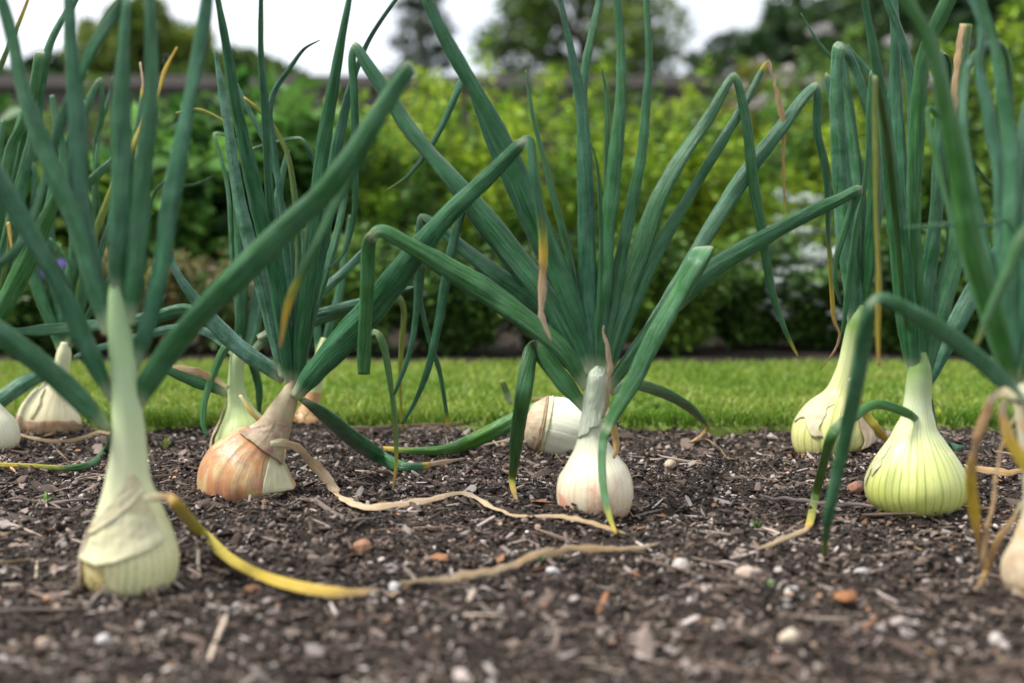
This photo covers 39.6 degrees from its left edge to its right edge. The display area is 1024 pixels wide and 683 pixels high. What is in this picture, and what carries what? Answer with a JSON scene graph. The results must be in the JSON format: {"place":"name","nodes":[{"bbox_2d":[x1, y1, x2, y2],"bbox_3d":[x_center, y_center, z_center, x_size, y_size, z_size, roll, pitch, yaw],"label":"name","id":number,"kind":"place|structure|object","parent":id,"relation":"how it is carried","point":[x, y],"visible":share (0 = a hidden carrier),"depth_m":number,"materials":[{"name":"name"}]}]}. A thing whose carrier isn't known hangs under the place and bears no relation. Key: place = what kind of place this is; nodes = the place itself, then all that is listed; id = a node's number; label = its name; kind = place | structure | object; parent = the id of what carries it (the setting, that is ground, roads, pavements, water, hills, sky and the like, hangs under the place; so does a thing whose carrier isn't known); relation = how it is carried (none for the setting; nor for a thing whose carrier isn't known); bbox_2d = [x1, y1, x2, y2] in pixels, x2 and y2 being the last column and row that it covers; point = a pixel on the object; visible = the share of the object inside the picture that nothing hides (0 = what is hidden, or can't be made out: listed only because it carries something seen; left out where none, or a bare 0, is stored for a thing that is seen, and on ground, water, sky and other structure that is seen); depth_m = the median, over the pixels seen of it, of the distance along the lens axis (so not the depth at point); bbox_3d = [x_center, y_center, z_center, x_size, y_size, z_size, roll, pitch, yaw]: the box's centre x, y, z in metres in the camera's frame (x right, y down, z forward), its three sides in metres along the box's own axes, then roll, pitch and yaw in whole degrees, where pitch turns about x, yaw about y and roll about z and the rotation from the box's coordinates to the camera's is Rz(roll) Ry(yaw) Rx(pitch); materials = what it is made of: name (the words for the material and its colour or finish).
{"place":"outdoors","nodes":[
{"label":"outdoors","id":0,"kind":"place"},
{"bbox_2d":[0,0,832,74],"label":"sky","id":1,"kind":"structure","parent":0,"point":[289,25],"materials":[{"name":"white"}]},
{"bbox_2d":[0,355,1015,437],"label":"lawn","id":2,"kind":"structure","parent":0,"point":[717,431],"depth_m":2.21,"materials":[{"name":"green plant"}]},
{"bbox_2d":[651,402,665,409],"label":"grass","id":3,"kind":"structure","parent":2,"relation":"on","point":[657,405],"depth_m":2.30,"materials":[{"name":"green plant"}]},
{"bbox_2d":[935,407,945,421],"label":"seedling","id":4,"kind":"object","parent":2,"relation":"on","point":[938,409],"visible":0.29,"depth_m":2.24,"materials":[{"name":"green plant"}]},
{"bbox_2d":[0,314,1023,682],"bbox_3d":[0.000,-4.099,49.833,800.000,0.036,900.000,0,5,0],"label":"ground","id":5,"kind":"structure","parent":0,"point":[706,354],"depth_m":1.33,"materials":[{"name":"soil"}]},
{"bbox_2d":[0,92,38,179],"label":"shrub","id":6,"kind":"object","parent":5,"relation":"on","point":[10,115],"depth_m":4.25,"materials":[{"name":"green plant"}]},
{"bbox_2d":[0,112,51,123],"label":"shrub","id":7,"kind":"object","parent":5,"relation":"on","point":[45,117],"depth_m":6.36,"materials":[{"name":"green plant"}]},
{"bbox_2d":[1,64,65,74],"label":"hedge","id":8,"kind":"object","parent":5,"relation":"on","point":[8,71],"visible":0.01,"depth_m":12.23,"materials":[{"name":"green plant"}]},
{"bbox_2d":[9,48,65,73],"bbox_3d":[-7.729,-3.296,23.738,1.828,3.154,1.803,0,5,0],"label":"tree","id":9,"kind":"object","parent":5,"relation":"on","point":[56,64],"visible":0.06,"depth_m":23.46,"materials":[{"name":"green plant"}]},
{"bbox_2d":[35,637,53,649],"bbox_3d":[-0.367,0.238,1.116,0.015,0.013,0.012,0,5,0],"label":"stone","id":10,"kind":"object","parent":5,"relation":"on","point":[39,640],"visible":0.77,"depth_m":1.11,"materials":[{"name":"beige stone"}]},
{"bbox_2d":[37,491,52,502],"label":"seedling","id":11,"kind":"object","parent":5,"relation":"on","point":[45,496],"visible":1,"depth_m":1.61,"materials":[{"name":"green plant"}]},
{"bbox_2d":[4,498,89,504],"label":"twig","id":12,"kind":"object","parent":5,"relation":"on","point":[58,502],"visible":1,"depth_m":1.61,"materials":[{"name":"brown wood"}]},
{"bbox_2d":[1,238,107,355],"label":"shrub","id":13,"kind":"object","parent":5,"relation":"on","point":[25,312],"visible":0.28,"depth_m":3.41,"materials":[{"name":"green plant"}]},
{"bbox_2d":[0,0,110,452],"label":"onion plant","id":14,"kind":"object","parent":5,"relation":"on","point":[18,160],"visible":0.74,"depth_m":1.99,"materials":[{"name":"green plant"}]},
{"bbox_2d":[39,258,77,355],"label":"bellflower","id":15,"kind":"object","parent":5,"relation":"on","point":[49,344],"visible":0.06,"depth_m":3.41,"materials":[{"name":"purple plant"}]},
{"bbox_2d":[21,430,109,442],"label":"dried leaf","id":16,"kind":"object","parent":5,"relation":"on","point":[68,440],"visible":0.77,"depth_m":2.06,"materials":[{"name":"plant"}]},
{"bbox_2d":[8,71,167,149],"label":"shrub","id":17,"kind":"object","parent":5,"relation":"on","point":[94,75],"visible":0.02,"depth_m":5.97,"materials":[{"name":"green plant"}]},
{"bbox_2d":[1,136,176,270],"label":"shrub","id":18,"kind":"object","parent":5,"relation":"on","point":[61,233],"depth_m":4.08,"materials":[{"name":"green plant"}]},
{"bbox_2d":[95,633,109,645],"bbox_3d":[-0.319,0.233,1.109,0.012,0.012,0.010,0,5,0],"label":"stone","id":19,"kind":"object","parent":5,"relation":"on","point":[101,639],"visible":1,"depth_m":1.11,"materials":[{"name":"white stone"}]},
{"bbox_2d":[0,47,212,435],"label":"onion plant","id":20,"kind":"object","parent":5,"relation":"on","point":[45,408],"visible":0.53,"depth_m":2.15,"materials":[{"name":"green plant"}]},
{"bbox_2d":[57,0,219,74],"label":"tree","id":21,"kind":"object","parent":5,"relation":"on","point":[172,35],"visible":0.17,"depth_m":21.00,"materials":[{"name":"green plant"}]},
{"bbox_2d":[76,247,222,352],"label":"shrub","id":22,"kind":"object","parent":5,"relation":"on","point":[170,298],"visible":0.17,"depth_m":3.54,"materials":[{"name":"green plant"}]},
{"bbox_2d":[57,82,256,282],"bbox_3d":[-1.046,-0.410,4.476,0.756,0.857,0.955,0,5,0],"label":"shrub","id":23,"kind":"object","parent":5,"relation":"on","point":[199,217],"visible":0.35,"depth_m":4.22,"materials":[{"name":"green plant"}]},
{"bbox_2d":[157,437,170,449],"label":"seedling","id":24,"kind":"object","parent":5,"relation":"on","point":[167,442],"visible":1,"depth_m":2.04,"materials":[{"name":"green plant"}]},
{"bbox_2d":[0,0,414,598],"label":"onion plant","id":25,"kind":"object","parent":5,"relation":"on","point":[129,545],"visible":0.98,"depth_m":1.25,"materials":[{"name":"green plant"}]},
{"bbox_2d":[13,108,413,447],"bbox_3d":[-0.422,-0.077,1.977,0.576,0.495,0.126,0,5,5],"label":"onion plant","id":26,"kind":"object","parent":5,"relation":"on","point":[241,411],"visible":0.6,"depth_m":1.97,"materials":[{"name":"green plant"}]},
{"bbox_2d":[166,239,269,352],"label":"shrub","id":27,"kind":"object","parent":5,"relation":"on","point":[226,314],"visible":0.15,"depth_m":3.48,"materials":[{"name":"green plant"}]},
{"bbox_2d":[160,41,311,74],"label":"hedge","id":28,"kind":"object","parent":5,"relation":"on","point":[247,56],"visible":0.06,"depth_m":11.11,"materials":[{"name":"green plant"}]},
{"bbox_2d":[157,90,318,130],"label":"shrub","id":29,"kind":"object","parent":5,"relation":"on","point":[205,93],"depth_m":6.22,"materials":[{"name":"green plant"}]},
{"bbox_2d":[243,584,259,591],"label":"stone","id":30,"kind":"object","parent":5,"relation":"on","point":[248,588],"visible":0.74,"depth_m":1.27,"materials":[{"name":"stone"}]},
{"bbox_2d":[158,63,383,257],"bbox_3d":[-0.784,-0.437,4.567,0.798,0.883,0.915,0,5,0],"label":"shrub","id":31,"kind":"object","parent":5,"relation":"on","point":[289,121],"visible":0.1,"depth_m":4.32,"materials":[{"name":"green plant"}]},
{"bbox_2d":[293,215,350,423],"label":"onion plant","id":32,"kind":"object","parent":5,"relation":"on","point":[314,394],"visible":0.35,"depth_m":2.20,"materials":[{"name":"green plant"}]},
{"bbox_2d":[289,498,371,522],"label":"twig","id":33,"kind":"object","parent":5,"relation":"on","point":[323,506],"visible":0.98,"depth_m":1.56,"materials":[{"name":"brown wood"}]},
{"bbox_2d":[282,217,413,355],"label":"shrub","id":34,"kind":"object","parent":5,"relation":"on","point":[352,287],"visible":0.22,"depth_m":3.45,"materials":[{"name":"green plant"}]},
{"bbox_2d":[352,539,371,555],"bbox_3d":[-0.150,0.206,1.415,0.021,0.018,0.018,0,5,0],"label":"stone","id":35,"kind":"object","parent":5,"relation":"on","point":[360,546],"visible":0.88,"depth_m":1.41,"materials":[{"name":"orange stone"}]},
{"bbox_2d":[273,63,478,232],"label":"shrub","id":36,"kind":"object","parent":5,"relation":"on","point":[393,126],"visible":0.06,"depth_m":6.08,"materials":[{"name":"green plant"}]},
{"bbox_2d":[389,582,400,592],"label":"stone","id":37,"kind":"object","parent":5,"relation":"on","point":[393,586],"visible":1,"depth_m":1.26,"materials":[{"name":"white stone"}]},
{"bbox_2d":[170,0,625,533],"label":"onion plant","id":38,"kind":"object","parent":5,"relation":"on","point":[237,465],"visible":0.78,"depth_m":1.65,"materials":[{"name":"green plant"}]},
{"bbox_2d":[329,88,481,319],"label":"shrub","id":39,"kind":"object","parent":5,"relation":"on","point":[388,205],"visible":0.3,"depth_m":4.40,"materials":[{"name":"green plant"}]},
{"bbox_2d":[382,0,459,74],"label":"conifer","id":40,"kind":"object","parent":5,"relation":"on","point":[420,25],"visible":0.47,"depth_m":39.02,"materials":[{"name":"green plant"}]},
{"bbox_2d":[383,224,539,356],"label":"shrub","id":41,"kind":"object","parent":5,"relation":"on","point":[470,322],"visible":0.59,"depth_m":3.49,"materials":[{"name":"green plant"}]},
{"bbox_2d":[351,379,581,458],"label":"onion plant","id":42,"kind":"object","parent":5,"relation":"on","point":[552,425],"visible":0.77,"depth_m":1.95,"materials":[{"name":"white plant"}]},
{"bbox_2d":[389,68,545,262],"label":"shrub","id":43,"kind":"object","parent":5,"relation":"on","point":[439,190],"visible":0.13,"depth_m":4.63,"materials":[{"name":"green plant"}]},
{"bbox_2d":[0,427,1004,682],"bbox_3d":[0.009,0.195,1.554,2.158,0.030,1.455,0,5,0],"label":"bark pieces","id":44,"kind":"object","parent":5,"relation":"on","point":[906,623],"visible":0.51,"depth_m":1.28,"materials":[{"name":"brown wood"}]},
{"bbox_2d":[418,25,600,237],"bbox_3d":[-0.017,-0.771,6.108,0.794,1.126,0.730,-2,6,-24],"label":"shrub","id":45,"kind":"object","parent":5,"relation":"on","point":[548,97],"visible":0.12,"depth_m":6.05,"materials":[{"name":"green plant"}]},
{"bbox_2d":[0,427,1019,682],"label":"grit","id":46,"kind":"object","parent":5,"relation":"on","point":[994,637],"visible":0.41,"depth_m":1.31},
{"bbox_2d":[0,417,1023,682],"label":"wood chips","id":47,"kind":"object","parent":5,"relation":"on","point":[460,673],"visible":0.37,"depth_m":1.33,"materials":[{"name":"brown wood"}]},
{"bbox_2d":[0,419,1023,682],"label":"dry straw","id":48,"kind":"object","parent":5,"relation":"on","point":[830,619],"visible":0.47,"depth_m":1.32,"materials":[{"name":"beige plant"}]},
{"bbox_2d":[400,542,659,583],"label":"dried leaf","id":49,"kind":"object","parent":5,"relation":"on","point":[499,568],"visible":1,"depth_m":1.33,"materials":[{"name":"beige plant"}]},
{"bbox_2d":[546,567,560,575],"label":"stone","id":50,"kind":"object","parent":5,"relation":"on","point":[555,570],"visible":0.59,"depth_m":1.34,"materials":[{"name":"white stone"}]},
{"bbox_2d":[479,222,646,350],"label":"shrub","id":51,"kind":"object","parent":5,"relation":"on","point":[526,339],"visible":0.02,"depth_m":3.51,"materials":[{"name":"green plant"}]},
{"bbox_2d":[473,90,654,260],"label":"shrub","id":52,"kind":"object","parent":5,"relation":"on","point":[567,197],"visible":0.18,"depth_m":4.43,"materials":[{"name":"green plant"}]},
{"bbox_2d":[468,0,707,74],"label":"tree","id":53,"kind":"object","parent":5,"relation":"on","point":[544,15],"visible":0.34,"depth_m":24.96,"materials":[{"name":"green plant"}]},
{"bbox_2d":[327,0,862,534],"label":"onion plant","id":54,"kind":"object","parent":5,"relation":"on","point":[591,316],"visible":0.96,"depth_m":1.59,"materials":[{"name":"green plant"}]},
{"bbox_2d":[537,36,711,244],"bbox_3d":[0.432,-0.782,6.267,0.897,1.120,0.762,0,5,0],"label":"shrub","id":55,"kind":"object","parent":5,"relation":"on","point":[629,130],"visible":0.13,"depth_m":6.21,"materials":[{"name":"green plant"}]},
{"bbox_2d":[561,81,738,276],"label":"shrub","id":56,"kind":"object","parent":5,"relation":"on","point":[650,159],"visible":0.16,"depth_m":4.52,"materials":[{"name":"green plant"}]},
{"bbox_2d":[664,459,675,469],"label":"stone","id":57,"kind":"object","parent":5,"relation":"on","point":[670,464],"visible":0.92,"depth_m":1.85,"materials":[{"name":"beige stone"}]},
{"bbox_2d":[596,206,757,355],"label":"shrub","id":58,"kind":"object","parent":5,"relation":"on","point":[694,315],"visible":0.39,"depth_m":3.47,"materials":[{"name":"green plant"}]},
{"bbox_2d":[672,558,689,573],"bbox_3d":[0.159,0.213,1.343,0.018,0.017,0.016,0,5,0],"label":"stone","id":59,"kind":"object","parent":5,"relation":"on","point":[681,563],"visible":0.75,"depth_m":1.34,"materials":[{"name":"white stone"}]},
{"bbox_2d":[630,98,812,259],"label":"shrub","id":60,"kind":"object","parent":5,"relation":"on","point":[763,173],"visible":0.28,"depth_m":4.52,"materials":[{"name":"green plant"}]},
{"bbox_2d":[675,236,797,348],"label":"shrub","id":61,"kind":"object","parent":5,"relation":"on","point":[732,327],"visible":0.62,"depth_m":3.63,"materials":[{"name":"green plant"}]},
{"bbox_2d":[683,17,797,74],"bbox_3d":[3.959,-3.548,23.796,3.029,3.620,2.924,0,5,0],"label":"tree","id":62,"kind":"object","parent":5,"relation":"on","point":[724,54],"visible":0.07,"depth_m":23.18,"materials":[{"name":"green plant"}]},
{"bbox_2d":[655,54,832,257],"bbox_3d":[1.043,-0.735,6.252,0.950,1.029,0.803,0,5,0],"label":"shrub","id":63,"kind":"object","parent":5,"relation":"on","point":[700,100],"visible":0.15,"depth_m":6.11,"materials":[{"name":"green plant"}]},
{"bbox_2d":[734,565,762,578],"bbox_3d":[0.219,0.215,1.313,0.027,0.017,0.020,0,5,0],"label":"stone","id":64,"kind":"object","parent":5,"relation":"on","point":[745,571],"visible":0.76,"depth_m":1.31,"materials":[{"name":"beige stone"}]},
{"bbox_2d":[690,56,807,242],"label":"flowering shrub","id":65,"kind":"object","parent":5,"relation":"on","point":[744,65],"visible":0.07,"depth_m":7.69,"materials":[{"name":"green plant"}]},
{"bbox_2d":[752,520,761,528],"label":"seedling","id":66,"kind":"object","parent":5,"relation":"on","point":[756,525],"visible":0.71,"depth_m":1.53,"materials":[{"name":"green plant"}]},
{"bbox_2d":[765,579,776,586],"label":"seedling","id":67,"kind":"object","parent":5,"relation":"on","point":[769,583],"visible":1,"depth_m":1.26,"materials":[{"name":"green plant"}]},
{"bbox_2d":[778,628,801,645],"bbox_3d":[0.213,0.227,1.090,0.018,0.014,0.013,-4,6,-35],"label":"stone","id":68,"kind":"object","parent":5,"relation":"on","point":[790,636],"visible":1,"depth_m":1.09,"materials":[{"name":"beige stone"}]},
{"bbox_2d":[745,188,835,277],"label":"flowering shrub","id":69,"kind":"object","parent":5,"relation":"on","point":[810,232],"visible":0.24,"depth_m":4.02,"materials":[{"name":"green plant"}]},
{"bbox_2d":[784,586,798,594],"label":"stone","id":70,"kind":"object","parent":5,"relation":"on","point":[788,590],"visible":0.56,"depth_m":1.26,"materials":[{"name":"white stone"}]},
{"bbox_2d":[744,243,846,350],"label":"flowering shrub","id":71,"kind":"object","parent":5,"relation":"on","point":[809,321],"visible":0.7,"depth_m":3.59,"materials":[{"name":"green plant"}]},
{"bbox_2d":[759,494,873,507],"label":"twig","id":72,"kind":"object","parent":5,"relation":"on","point":[818,503],"visible":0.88,"depth_m":1.61,"materials":[{"name":"brown wood"}]},
{"bbox_2d":[791,13,891,454],"bbox_3d":[0.464,-0.142,1.963,0.146,0.618,0.119,0,5,0],"label":"onion plant","id":73,"kind":"object","parent":5,"relation":"on","point":[817,416],"visible":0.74,"depth_m":1.95,"materials":[{"name":"green plant"}]},
{"bbox_2d":[748,22,934,202],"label":"flowering shrub","id":74,"kind":"object","parent":5,"relation":"on","point":[808,71],"visible":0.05,"depth_m":7.26,"materials":[{"name":"green plant"}]},
{"bbox_2d":[833,590,856,602],"bbox_3d":[0.282,0.216,1.204,0.021,0.010,0.021,0,5,0],"label":"stone","id":75,"kind":"object","parent":5,"relation":"on","point":[848,596],"visible":1,"depth_m":1.20,"materials":[{"name":"stone"}]},
{"bbox_2d":[847,481,862,493],"bbox_3d":[0.418,0.178,1.728,0.020,0.017,0.018,-3,6,-28],"label":"stone","id":76,"kind":"object","parent":5,"relation":"on","point":[855,487],"visible":1,"depth_m":1.72,"materials":[{"name":"brown stone"}]},
{"bbox_2d":[853,567,868,575],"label":"stone","id":77,"kind":"object","parent":5,"relation":"on","point":[862,569],"visible":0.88,"depth_m":1.31,"materials":[{"name":"white stone"}]},
{"bbox_2d":[762,23,968,265],"bbox_3d":[1.550,-0.762,6.025,0.919,1.124,0.880,3,6,34],"label":"shrub","id":78,"kind":"object","parent":5,"relation":"on","point":[862,126],"visible":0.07,"depth_m":5.92,"materials":[{"name":"green plant"}]},
{"bbox_2d":[755,0,993,549],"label":"onion plant","id":79,"kind":"object","parent":5,"relation":"on","point":[915,466],"visible":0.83,"depth_m":1.57,"materials":[{"name":"green plant"}]},
{"bbox_2d":[806,101,947,266],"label":"shrub","id":80,"kind":"object","parent":5,"relation":"on","point":[926,181],"visible":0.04,"depth_m":4.53,"materials":[{"name":"green plant"}]},
{"bbox_2d":[751,0,1004,74],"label":"tree","id":81,"kind":"object","parent":5,"relation":"on","point":[787,17],"visible":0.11,"depth_m":16.13,"materials":[{"name":"green plant"}]},
{"bbox_2d":[827,218,982,352],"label":"shrub","id":82,"kind":"object","parent":5,"relation":"on","point":[889,338],"visible":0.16,"depth_m":3.51,"materials":[{"name":"green plant"}]},
{"bbox_2d":[813,23,1023,74],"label":"hedge","id":83,"kind":"object","parent":5,"relation":"on","point":[914,43],"visible":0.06,"depth_m":9.81,"materials":[{"name":"green plant"}]},
{"bbox_2d":[822,0,1023,600],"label":"onion plant","id":84,"kind":"object","parent":5,"relation":"on","point":[995,280],"visible":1,"depth_m":1.23,"materials":[{"name":"green plant"}]},
{"bbox_2d":[835,0,1021,53],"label":"tree","id":85,"kind":"object","parent":5,"relation":"on","point":[962,11],"visible":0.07,"depth_m":11.41,"materials":[{"name":"green plant"}]},
{"bbox_2d":[921,208,993,350],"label":"shrub","id":86,"kind":"object","parent":5,"relation":"on","point":[970,331],"visible":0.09,"depth_m":3.50,"materials":[{"name":"green plant"}]},
{"bbox_2d":[922,46,1023,245],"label":"shrub","id":87,"kind":"object","parent":5,"relation":"on","point":[984,166],"visible":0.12,"depth_m":4.37,"materials":[{"name":"green plant"}]},
{"bbox_2d":[927,0,1023,157],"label":"shrub","id":88,"kind":"object","parent":5,"relation":"on","point":[1013,12],"visible":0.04,"depth_m":5.38,"materials":[{"name":"green plant"}]},
{"bbox_2d":[963,466,1021,475],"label":"dried leaf","id":89,"kind":"object","parent":5,"relation":"on","point":[991,470],"visible":0.69,"depth_m":1.79,"materials":[{"name":"beige plant"}]},
{"bbox_2d":[1000,2,1023,25],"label":"tree","id":90,"kind":"object","parent":5,"relation":"on","point":[1009,3],"depth_m":16.78,"materials":[{"name":"green plant"}]},
{"bbox_2d":[0,75,1023,246],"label":"garden wall","id":91,"kind":"structure","parent":0,"point":[56,85],"depth_m":8.75,"materials":[{"name":"brick"}]},
{"bbox_2d":[1009,1,1023,26],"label":"tree","id":92,"kind":"object","parent":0,"point":[1020,16],"visible":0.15,"depth_m":16.24,"materials":[{"name":"green plant"}]}
]}

